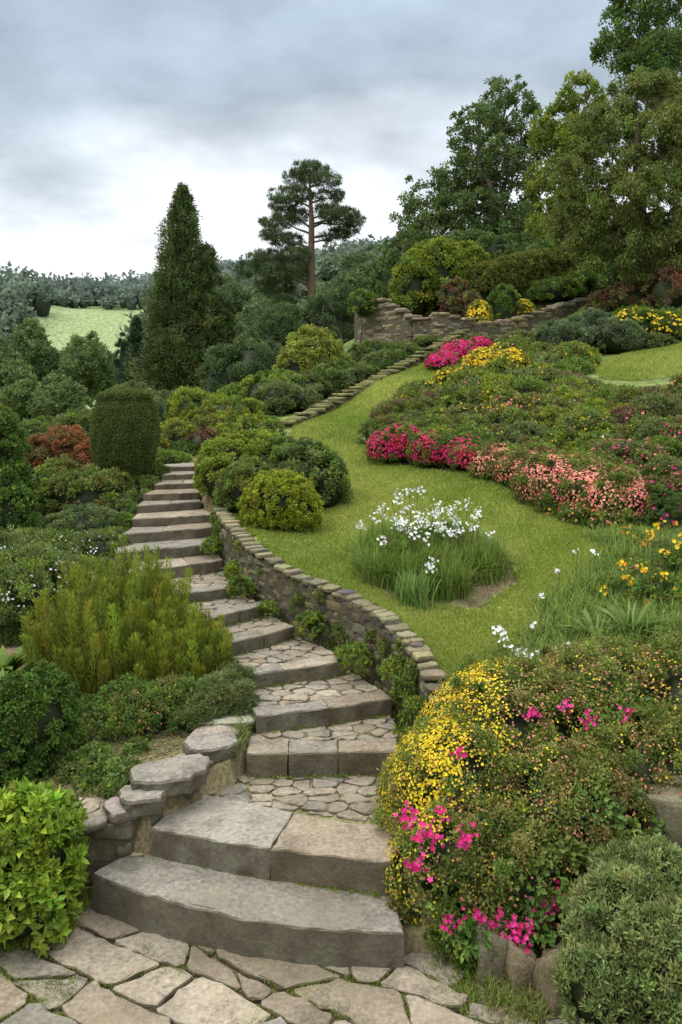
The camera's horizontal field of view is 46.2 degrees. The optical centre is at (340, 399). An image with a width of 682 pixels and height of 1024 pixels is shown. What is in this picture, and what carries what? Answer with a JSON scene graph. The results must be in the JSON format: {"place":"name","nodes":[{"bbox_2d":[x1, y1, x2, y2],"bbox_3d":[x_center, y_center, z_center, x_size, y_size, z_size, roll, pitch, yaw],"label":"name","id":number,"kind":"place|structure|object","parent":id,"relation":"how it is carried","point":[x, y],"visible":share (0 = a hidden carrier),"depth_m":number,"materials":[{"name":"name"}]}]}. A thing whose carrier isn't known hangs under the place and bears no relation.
{"place":"outdoors","nodes":[
{"label":"outdoors","id":0,"kind":"place"},
{"bbox_2d":[0,815,562,1023],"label":"patio edge grass","id":1,"kind":"structure","parent":0,"point":[83,896],"depth_m":4.04,"materials":[{"name":"green plant"}]},
{"bbox_2d":[0,274,681,1023],"bbox_3d":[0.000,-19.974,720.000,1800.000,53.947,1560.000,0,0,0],"label":"ground","id":2,"kind":"structure","parent":0,"point":[60,324],"depth_m":6.00,"materials":[{"name":"green plant"}]},
{"bbox_2d":[0,335,29,404],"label":"broadleaf tree","id":3,"kind":"object","parent":2,"relation":"on","point":[5,348],"visible":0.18,"depth_m":50.01,"materials":[{"name":"green plant"}]},
{"bbox_2d":[0,642,39,674],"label":"hosta plant","id":4,"kind":"object","parent":2,"relation":"on","point":[13,662],"visible":0.48,"depth_m":6.89,"materials":[{"name":"green plant"}]},
{"bbox_2d":[0,406,41,533],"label":"laurel bush","id":5,"kind":"object","parent":2,"relation":"on","point":[18,499],"visible":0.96,"depth_m":9.38,"materials":[{"name":"green plant"}]},
{"bbox_2d":[0,357,46,435],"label":"broadleaf tree","id":6,"kind":"object","parent":2,"relation":"on","point":[18,386],"visible":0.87,"depth_m":47.28,"materials":[{"name":"green plant"}]},
{"bbox_2d":[0,658,83,786],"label":"box bush","id":7,"kind":"object","parent":2,"relation":"on","point":[38,724],"visible":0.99,"depth_m":5.43,"materials":[{"name":"green plant"}]},
{"bbox_2d":[0,775,91,958],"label":"hydrangea bush","id":8,"kind":"object","parent":2,"relation":"on","point":[44,853],"visible":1,"depth_m":4.37,"materials":[{"name":"green plant"}]},
{"bbox_2d":[10,317,82,423],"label":"broadleaf tree","id":9,"kind":"object","parent":2,"relation":"on","point":[37,354],"visible":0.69,"depth_m":54.50,"materials":[{"name":"green plant"}]},
{"bbox_2d":[19,408,92,444],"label":"shrub","id":10,"kind":"object","parent":2,"relation":"on","point":[69,417],"visible":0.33,"depth_m":15.61,"materials":[{"name":"green plant"}]},
{"bbox_2d":[0,523,112,628],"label":"white flowering shrub","id":11,"kind":"object","parent":2,"relation":"on","point":[23,567],"visible":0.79,"depth_m":7.69,"materials":[{"name":"green plant"}]},
{"bbox_2d":[23,422,92,483],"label":"orange barberry bush","id":12,"kind":"object","parent":2,"relation":"on","point":[72,442],"visible":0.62,"depth_m":12.88,"materials":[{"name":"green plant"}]},
{"bbox_2d":[26,372,93,422],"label":"broadleaf tree","id":13,"kind":"object","parent":2,"relation":"on","point":[63,393],"visible":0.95,"depth_m":44.93,"materials":[{"name":"green plant"}]},
{"bbox_2d":[5,524,145,581],"bbox_3d":[-2.942,1.768,8.876,2.278,0.741,1.159,0,0,15],"label":"white flowering shrub","id":14,"kind":"object","parent":2,"relation":"on","point":[75,540],"visible":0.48,"depth_m":8.86,"materials":[{"name":"green plant"}]},
{"bbox_2d":[51,330,114,408],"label":"broadleaf tree","id":15,"kind":"object","parent":2,"relation":"on","point":[88,360],"visible":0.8,"depth_m":51.88,"materials":[{"name":"green plant"}]},
{"bbox_2d":[33,492,132,542],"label":"blue green shrub","id":16,"kind":"object","parent":2,"relation":"on","point":[79,517],"visible":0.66,"depth_m":9.51,"materials":[{"name":"green plant"}]},
{"bbox_2d":[31,453,135,513],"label":"viburnum shrub","id":17,"kind":"object","parent":2,"relation":"on","point":[66,480],"visible":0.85,"depth_m":10.19,"materials":[{"name":"green plant"}]},
{"bbox_2d":[19,538,196,700],"bbox_3d":[-2.004,1.867,6.945,1.567,1.252,1.443,0,0,0],"label":"golden conifer shrub","id":18,"kind":"object","parent":2,"relation":"on","point":[135,600],"visible":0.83,"depth_m":6.69,"materials":[{"name":"green plant"}]},
{"bbox_2d":[18,657,214,799],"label":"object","id":19,"kind":"object","parent":2,"relation":"on","point":[102,754],"visible":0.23,"depth_m":5.42,"materials":[{"name":"green plant"}]},
{"bbox_2d":[89,388,160,490],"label":"topiary bush","id":20,"kind":"object","parent":2,"relation":"on","point":[124,431],"visible":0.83,"depth_m":10.96,"materials":[{"name":"green plant"}]},
{"bbox_2d":[0,417,253,646],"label":"bank ground cover","id":21,"kind":"object","parent":2,"relation":"on","point":[172,455],"visible":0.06,"depth_m":12.58,"materials":[{"name":"green plant"}]},
{"bbox_2d":[111,315,145,387],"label":"fir tree","id":22,"kind":"object","parent":2,"relation":"on","point":[133,338],"visible":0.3,"depth_m":45.88,"materials":[{"name":"green plant"}]},
{"bbox_2d":[28,711,254,891],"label":"dry stone wall","id":23,"kind":"structure","parent":2,"relation":"on","point":[111,828],"depth_m":4.85,"materials":[{"name":"grey stone"}]},
{"bbox_2d":[75,731,238,816],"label":"wall cap stones","id":24,"kind":"object","parent":23,"relation":"on","point":[151,787],"depth_m":5.06,"materials":[{"name":"grey stone"}]},
{"bbox_2d":[93,671,199,744],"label":"barberry shrub","id":25,"kind":"object","parent":2,"relation":"on","point":[138,707],"visible":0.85,"depth_m":5.92,"materials":[{"name":"green plant"}]},
{"bbox_2d":[93,462,257,758],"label":"border edging plants","id":26,"kind":"object","parent":2,"relation":"on","point":[125,523],"visible":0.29,"depth_m":9.65,"materials":[{"name":"green plant"}]},
{"bbox_2d":[127,597,234,692],"bbox_3d":[-1.324,2.076,6.579,0.896,0.769,0.836,0,0,0],"label":"golden conifer shrub","id":27,"kind":"object","parent":2,"relation":"on","point":[177,649],"visible":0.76,"depth_m":6.46,"materials":[{"name":"green plant"}]},
{"bbox_2d":[122,182,244,396],"bbox_3d":[-7.508,-4.569,40.206,6.665,12.771,5.950,0,0,0],"label":"cypress tree","id":28,"kind":"object","parent":2,"relation":"on","point":[191,319],"visible":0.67,"depth_m":38.92,"materials":[{"name":"green plant"}]},
{"bbox_2d":[158,405,228,449],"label":"yellow green shrub","id":29,"kind":"object","parent":2,"relation":"on","point":[210,415],"visible":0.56,"depth_m":14.05,"materials":[{"name":"green plant"}]},
{"bbox_2d":[183,427,218,453],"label":"red leaved shrub","id":30,"kind":"object","parent":2,"relation":"on","point":[199,438],"visible":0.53,"depth_m":13.47,"materials":[{"name":"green plant"}]},
{"bbox_2d":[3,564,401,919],"bbox_3d":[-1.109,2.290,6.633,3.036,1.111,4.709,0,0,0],"label":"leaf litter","id":31,"kind":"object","parent":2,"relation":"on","point":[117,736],"visible":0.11,"depth_m":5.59,"materials":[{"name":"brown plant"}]},
{"bbox_2d":[167,661,262,737],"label":"juniper shrub","id":32,"kind":"object","parent":2,"relation":"on","point":[226,690],"visible":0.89,"depth_m":6.00,"materials":[{"name":"green plant"}]},
{"bbox_2d":[106,379,324,421],"bbox_3d":[-3.309,0.189,18.851,6.162,1.419,1.942,0,0,27],"label":"grey shrub","id":33,"kind":"object","parent":2,"relation":"on","point":[284,396],"visible":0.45,"depth_m":17.69,"materials":[{"name":"green plant"}]},
{"bbox_2d":[163,370,290,421],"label":"euonymus shrub","id":34,"kind":"object","parent":2,"relation":"on","point":[181,402],"visible":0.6,"depth_m":17.66,"materials":[{"name":"green plant"}]},
{"bbox_2d":[192,427,279,496],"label":"spirea bush","id":35,"kind":"object","parent":2,"relation":"on","point":[233,446],"visible":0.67,"depth_m":10.28,"materials":[{"name":"green plant"}]},
{"bbox_2d":[211,455,274,514],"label":"azalea bush","id":36,"kind":"object","parent":2,"relation":"on","point":[231,483],"visible":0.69,"depth_m":9.46,"materials":[{"name":"green plant"}]},
{"bbox_2d":[206,412,286,437],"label":"euonymus shrub","id":37,"kind":"object","parent":2,"relation":"on","point":[271,423],"visible":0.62,"depth_m":14.21,"materials":[{"name":"green plant"}]},
{"bbox_2d":[93,463,403,972],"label":"stone steps","id":38,"kind":"structure","parent":2,"relation":"on","point":[299,831],"depth_m":4.90,"materials":[{"name":"stone"}]},
{"bbox_2d":[0,596,483,1023],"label":"joint moss","id":39,"kind":"object","parent":38,"relation":"on","point":[271,776],"visible":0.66,"depth_m":4.15,"materials":[{"name":"green plant"}]},
{"bbox_2d":[214,273,293,328],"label":"background tree","id":40,"kind":"object","parent":2,"relation":"on","point":[238,290],"visible":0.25,"depth_m":58.80,"materials":[{"name":"green plant"}]},
{"bbox_2d":[214,368,301,398],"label":"light shrub","id":41,"kind":"object","parent":2,"relation":"on","point":[232,389],"visible":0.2,"depth_m":19.74,"materials":[{"name":"green plant"}]},
{"bbox_2d":[194,281,353,401],"bbox_3d":[-2.255,-2.150,31.678,7.778,5.546,3.941,0,0,-44],"label":"dark shrub","id":42,"kind":"object","parent":2,"relation":"on","point":[274,326],"visible":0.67,"depth_m":31.08,"materials":[{"name":"green plant"}]},
{"bbox_2d":[236,469,324,531],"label":"golden box bush","id":43,"kind":"object","parent":2,"relation":"on","point":[290,500],"visible":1,"depth_m":8.86,"materials":[{"name":"green plant"}]},
{"bbox_2d":[0,908,580,1023],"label":"stone patio","id":44,"kind":"structure","parent":2,"relation":"on","point":[209,994],"depth_m":4.08,"materials":[{"name":"stone"}]},
{"bbox_2d":[230,158,367,318],"bbox_3d":[-2.014,-5.457,38.191,6.615,12.079,3.634,0,0,0],"label":"pine tree","id":45,"kind":"object","parent":2,"relation":"on","point":[284,266],"visible":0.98,"depth_m":37.85,"materials":[{"name":"green plant"}]},
{"bbox_2d":[256,435,354,507],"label":"viburnum bush","id":46,"kind":"object","parent":2,"relation":"on","point":[332,483],"visible":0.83,"depth_m":9.93,"materials":[{"name":"green plant"}]},
{"bbox_2d":[271,323,351,374],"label":"light shrub","id":47,"kind":"object","parent":2,"relation":"on","point":[310,347],"visible":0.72,"depth_m":21.48,"materials":[{"name":"green plant"}]},
{"bbox_2d":[200,510,430,790],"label":"wall foot plants","id":48,"kind":"object","parent":2,"relation":"on","point":[347,651],"depth_m":6.72,"materials":[{"name":"green plant"}]},
{"bbox_2d":[211,501,451,840],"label":"stone retaining wall","id":49,"kind":"structure","parent":2,"relation":"on","point":[353,613],"depth_m":7.25,"materials":[{"name":"grey stone"}]},
{"bbox_2d":[0,212,681,432],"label":"distant forest","id":50,"kind":"object","parent":2,"relation":"on","point":[22,293],"visible":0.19,"depth_m":189.94,"materials":[{"name":"green plant"}]},
{"bbox_2d":[316,262,379,324],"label":"background tree","id":51,"kind":"object","parent":2,"relation":"on","point":[357,280],"visible":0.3,"depth_m":51.97,"materials":[{"name":"green plant"}]},
{"bbox_2d":[290,338,409,402],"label":"grey green bush","id":52,"kind":"object","parent":2,"relation":"on","point":[368,359],"visible":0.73,"depth_m":19.56,"materials":[{"name":"green plant"}]},
{"bbox_2d":[335,250,384,296],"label":"background tree","id":53,"kind":"object","parent":2,"relation":"on","point":[359,257],"visible":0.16,"depth_m":60.12,"materials":[{"name":"green plant"}]},
{"bbox_2d":[347,287,377,343],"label":"ivy bush","id":54,"kind":"object","parent":2,"relation":"on","point":[361,298],"visible":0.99,"depth_m":24.61,"materials":[{"name":"green plant"}]},
{"bbox_2d":[279,329,470,427],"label":"stone edging wall","id":55,"kind":"structure","parent":2,"relation":"on","point":[322,407],"depth_m":18.61,"materials":[{"name":"grey stone"}]},
{"bbox_2d":[354,298,422,342],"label":"stone garden wall","id":56,"kind":"structure","parent":2,"relation":"on","point":[388,321],"depth_m":24.53,"materials":[{"name":"grey stone"}]},
{"bbox_2d":[378,334,442,356],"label":"grey green bush","id":57,"kind":"object","parent":2,"relation":"on","point":[419,340],"visible":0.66,"depth_m":23.04,"materials":[{"name":"green plant"}]},
{"bbox_2d":[356,411,492,443],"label":"sage shrub","id":58,"kind":"object","parent":2,"relation":"on","point":[466,416],"visible":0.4,"depth_m":13.22,"materials":[{"name":"green plant"}]},
{"bbox_2d":[330,486,520,603],"bbox_3d":[0.892,1.385,8.003,2.053,0.954,1.978,0,0,0],"label":"flowering grass clump","id":59,"kind":"object","parent":2,"relation":"on","point":[458,557],"visible":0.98,"depth_m":7.75,"materials":[{"name":"green plant"}]},
{"bbox_2d":[362,421,493,471],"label":"red azalea hedge","id":60,"kind":"object","parent":2,"relation":"on","point":[405,442],"visible":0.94,"depth_m":11.57,"materials":[{"name":"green plant"}]},
{"bbox_2d":[367,381,492,431],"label":"sedge shrub","id":61,"kind":"object","parent":2,"relation":"on","point":[401,405],"visible":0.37,"depth_m":14.55,"materials":[{"name":"green plant"}]},
{"bbox_2d":[387,234,489,314],"bbox_3d":[3.424,-4.163,27.009,3.797,2.876,2.535,0,0,0],"label":"rhododendron bush","id":62,"kind":"object","parent":2,"relation":"on","point":[423,270],"visible":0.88,"depth_m":26.26,"materials":[{"name":"green plant"}]},
{"bbox_2d":[411,312,475,342],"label":"stone garden wall","id":63,"kind":"structure","parent":2,"relation":"on","point":[443,324],"depth_m":23.82,"materials":[{"name":"grey stone"}]},
{"bbox_2d":[424,333,494,369],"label":"crimson azalea","id":64,"kind":"object","parent":2,"relation":"on","point":[454,352],"visible":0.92,"depth_m":19.78,"materials":[{"name":"pink plant"}]},
{"bbox_2d":[436,276,483,317],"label":"red leaved shrub","id":65,"kind":"object","parent":2,"relation":"on","point":[455,298],"visible":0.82,"depth_m":25.27,"materials":[{"name":"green plant"}]},
{"bbox_2d":[388,74,546,244],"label":"oak tree","id":66,"kind":"object","parent":2,"relation":"on","point":[463,196],"visible":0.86,"depth_m":43.39,"materials":[{"name":"green plant"}]},
{"bbox_2d":[464,298,493,321],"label":"yellow flowering bush","id":67,"kind":"object","parent":2,"relation":"on","point":[483,310],"visible":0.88,"depth_m":24.58,"materials":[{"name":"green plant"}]},
{"bbox_2d":[432,345,531,384],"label":"yellow flowering shrub","id":68,"kind":"object","parent":2,"relation":"on","point":[471,359],"visible":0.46,"depth_m":17.32,"materials":[{"name":"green plant"}]},
{"bbox_2d":[472,920,508,986],"bbox_3d":[0.785,2.920,4.180,0.187,0.396,0.230,0,0,-8],"label":"boulder","id":69,"kind":"object","parent":2,"relation":"on","point":[496,964],"visible":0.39,"depth_m":4.09,"materials":[{"name":"stone"}]},
{"bbox_2d":[485,283,523,320],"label":"green bush","id":70,"kind":"object","parent":2,"relation":"on","point":[504,305],"visible":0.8,"depth_m":24.75,"materials":[{"name":"green plant"}]},
{"bbox_2d":[505,932,535,991],"bbox_3d":[0.916,2.954,4.118,0.191,0.397,0.198,0,0,-11],"label":"boulder","id":71,"kind":"object","parent":2,"relation":"on","point":[520,963],"visible":0.44,"depth_m":4.04,"materials":[{"name":"stone"}]},
{"bbox_2d":[368,227,675,315],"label":"treeline undergrowth","id":72,"kind":"object","parent":2,"relation":"on","point":[493,245],"visible":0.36,"depth_m":36.83,"materials":[{"name":"green plant"}]},
{"bbox_2d":[464,247,579,300],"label":"clipped hedge","id":73,"kind":"object","parent":2,"relation":"on","point":[519,271],"visible":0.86,"depth_m":26.43,"materials":[{"name":"green plant"}]},
{"bbox_2d":[368,305,681,466],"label":"border ground cover","id":74,"kind":"object","parent":2,"relation":"on","point":[547,371],"visible":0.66,"depth_m":13.74,"materials":[{"name":"green plant"}]},
{"bbox_2d":[369,628,681,977],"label":"flowering shrub mound","id":75,"kind":"object","parent":2,"relation":"on","point":[527,782],"visible":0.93,"depth_m":4.65,"materials":[{"name":"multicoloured plant"}]},
{"bbox_2d":[469,298,587,338],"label":"stone garden wall","id":76,"kind":"structure","parent":2,"relation":"on","point":[495,329],"depth_m":24.76,"materials":[{"name":"grey stone"}]},
{"bbox_2d":[480,625,577,663],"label":"white flower clump","id":77,"kind":"object","parent":2,"relation":"on","point":[501,647],"visible":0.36,"depth_m":6.33,"materials":[{"name":"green plant"}]},
{"bbox_2d":[524,405,572,433],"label":"perennial shrub","id":78,"kind":"object","parent":2,"relation":"on","point":[536,415],"visible":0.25,"depth_m":12.81,"materials":[{"name":"green plant"}]},
{"bbox_2d":[531,940,578,1016],"bbox_3d":[1.112,2.937,3.996,0.322,0.417,0.262,0,0,0],"label":"boulder","id":79,"kind":"object","parent":2,"relation":"on","point":[541,980],"visible":0.26,"depth_m":3.93,"materials":[{"name":"stone"}]},
{"bbox_2d":[467,439,653,524],"bbox_3d":[2.751,1.009,10.203,1.404,0.928,2.798,0,0,-26],"label":"pink azalea hedge","id":80,"kind":"object","parent":2,"relation":"on","point":[536,472],"visible":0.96,"depth_m":9.64,"materials":[{"name":"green plant"}]},
{"bbox_2d":[520,269,606,302],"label":"green bush","id":81,"kind":"object","parent":2,"relation":"on","point":[565,286],"visible":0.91,"depth_m":26.18,"materials":[{"name":"green plant"}]},
{"bbox_2d":[520,68,614,241],"bbox_3d":[9.930,-9.928,34.494,4.402,9.106,3.340,0,0,0],"label":"broadleaf tree","id":82,"kind":"object","parent":2,"relation":"on","point":[537,184],"visible":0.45,"depth_m":34.44,"materials":[{"name":"green plant"}]},
{"bbox_2d":[533,498,626,530],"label":"orange flower clump","id":83,"kind":"object","parent":2,"relation":"on","point":[578,514],"visible":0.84,"depth_m":9.25,"materials":[{"name":"green plant"}]},
{"bbox_2d":[548,405,628,449],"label":"perennial shrub","id":84,"kind":"object","parent":2,"relation":"on","point":[581,418],"visible":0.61,"depth_m":12.12,"materials":[{"name":"green plant"}]},
{"bbox_2d":[529,306,648,353],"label":"blue green shrub","id":85,"kind":"object","parent":2,"relation":"on","point":[604,331],"visible":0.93,"depth_m":19.77,"materials":[{"name":"green plant"}]},
{"bbox_2d":[560,608,620,639],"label":"daylily foliage","id":86,"kind":"object","parent":2,"relation":"on","point":[588,620],"visible":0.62,"depth_m":6.46,"materials":[{"name":"green plant"}]},
{"bbox_2d":[506,518,681,671],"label":"meadow flower border","id":87,"kind":"object","parent":2,"relation":"on","point":[617,548],"visible":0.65,"depth_m":6.93,"materials":[{"name":"green plant"}]},
{"bbox_2d":[540,63,681,294],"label":"weeping tree","id":88,"kind":"object","parent":2,"relation":"on","point":[653,174],"visible":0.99,"depth_m":23.80,"materials":[{"name":"green plant"}]},
{"bbox_2d":[550,832,681,1023],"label":"lavender cotton bush","id":89,"kind":"object","parent":2,"relation":"on","point":[620,930],"visible":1,"depth_m":3.79,"materials":[{"name":"green plant"}]},
{"bbox_2d":[588,431,652,472],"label":"perennial shrub","id":90,"kind":"object","parent":2,"relation":"on","point":[622,448],"visible":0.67,"depth_m":10.75,"materials":[{"name":"green plant"}]},
{"bbox_2d":[590,595,672,638],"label":"daylily foliage","id":91,"kind":"object","parent":2,"relation":"on","point":[625,622],"visible":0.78,"depth_m":6.28,"materials":[{"name":"green plant"}]},
{"bbox_2d":[584,262,681,319],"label":"red leaved shrub","id":92,"kind":"object","parent":2,"relation":"on","point":[665,290],"visible":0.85,"depth_m":23.37,"materials":[{"name":"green plant"}]},
{"bbox_2d":[586,540,681,606],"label":"daylily clump","id":93,"kind":"object","parent":2,"relation":"on","point":[655,585],"visible":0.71,"depth_m":6.93,"materials":[{"name":"green plant"}]},
{"bbox_2d":[588,456,681,597],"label":"border ground cover","id":94,"kind":"object","parent":2,"relation":"on","point":[634,568],"visible":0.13,"depth_m":7.67,"materials":[{"name":"green plant"}]},
{"bbox_2d":[589,0,681,160],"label":"beech tree","id":95,"kind":"object","parent":2,"relation":"on","point":[647,48],"visible":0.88,"depth_m":29.41,"materials":[{"name":"green plant"}]},
{"bbox_2d":[608,403,664,435],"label":"perennial shrub","id":96,"kind":"object","parent":2,"relation":"on","point":[619,412],"visible":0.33,"depth_m":12.43,"materials":[{"name":"green plant"}]},
{"bbox_2d":[596,691,681,767],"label":"creeping shrub","id":97,"kind":"object","parent":2,"relation":"on","point":[641,699],"visible":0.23,"depth_m":5.06,"materials":[{"name":"green plant"}]},
{"bbox_2d":[612,303,681,339],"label":"yellow flowering shrub","id":98,"kind":"object","parent":2,"relation":"on","point":[666,321],"visible":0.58,"depth_m":20.52,"materials":[{"name":"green plant"}]},
{"bbox_2d":[632,775,681,847],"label":"boulder","id":99,"kind":"object","parent":2,"relation":"on","point":[667,807],"visible":0.54,"depth_m":4.43,"materials":[{"name":"stone"}]},
{"bbox_2d":[636,482,681,530],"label":"dark rose bush","id":100,"kind":"object","parent":2,"relation":"on","point":[666,505],"visible":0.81,"depth_m":8.87,"materials":[{"name":"green plant"}]},
{"bbox_2d":[638,455,681,493],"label":"perennial shrub","id":101,"kind":"object","parent":2,"relation":"on","point":[661,468],"visible":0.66,"depth_m":9.98,"materials":[{"name":"green plant"}]},
{"bbox_2d":[643,414,681,456],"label":"perennial shrub","id":102,"kind":"object","parent":2,"relation":"on","point":[674,420],"visible":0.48,"depth_m":11.41,"materials":[{"name":"green plant"}]},
{"bbox_2d":[0,0,681,280],"label":"sky","id":103,"kind":"structure","parent":0,"point":[106,106],"materials":[{"name":"grey"}]},
{"bbox_2d":[231,339,681,698],"bbox_3d":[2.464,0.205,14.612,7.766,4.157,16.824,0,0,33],"label":"lawn","id":104,"kind":"structure","parent":0,"point":[255,538],"depth_m":8.88,"materials":[{"name":"green plant"}]},
{"bbox_2d":[387,562,441,610],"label":"iris clump","id":105,"kind":"object","parent":104,"relation":"on","point":[412,591],"visible":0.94,"depth_m":7.09,"materials":[{"name":"green plant"}]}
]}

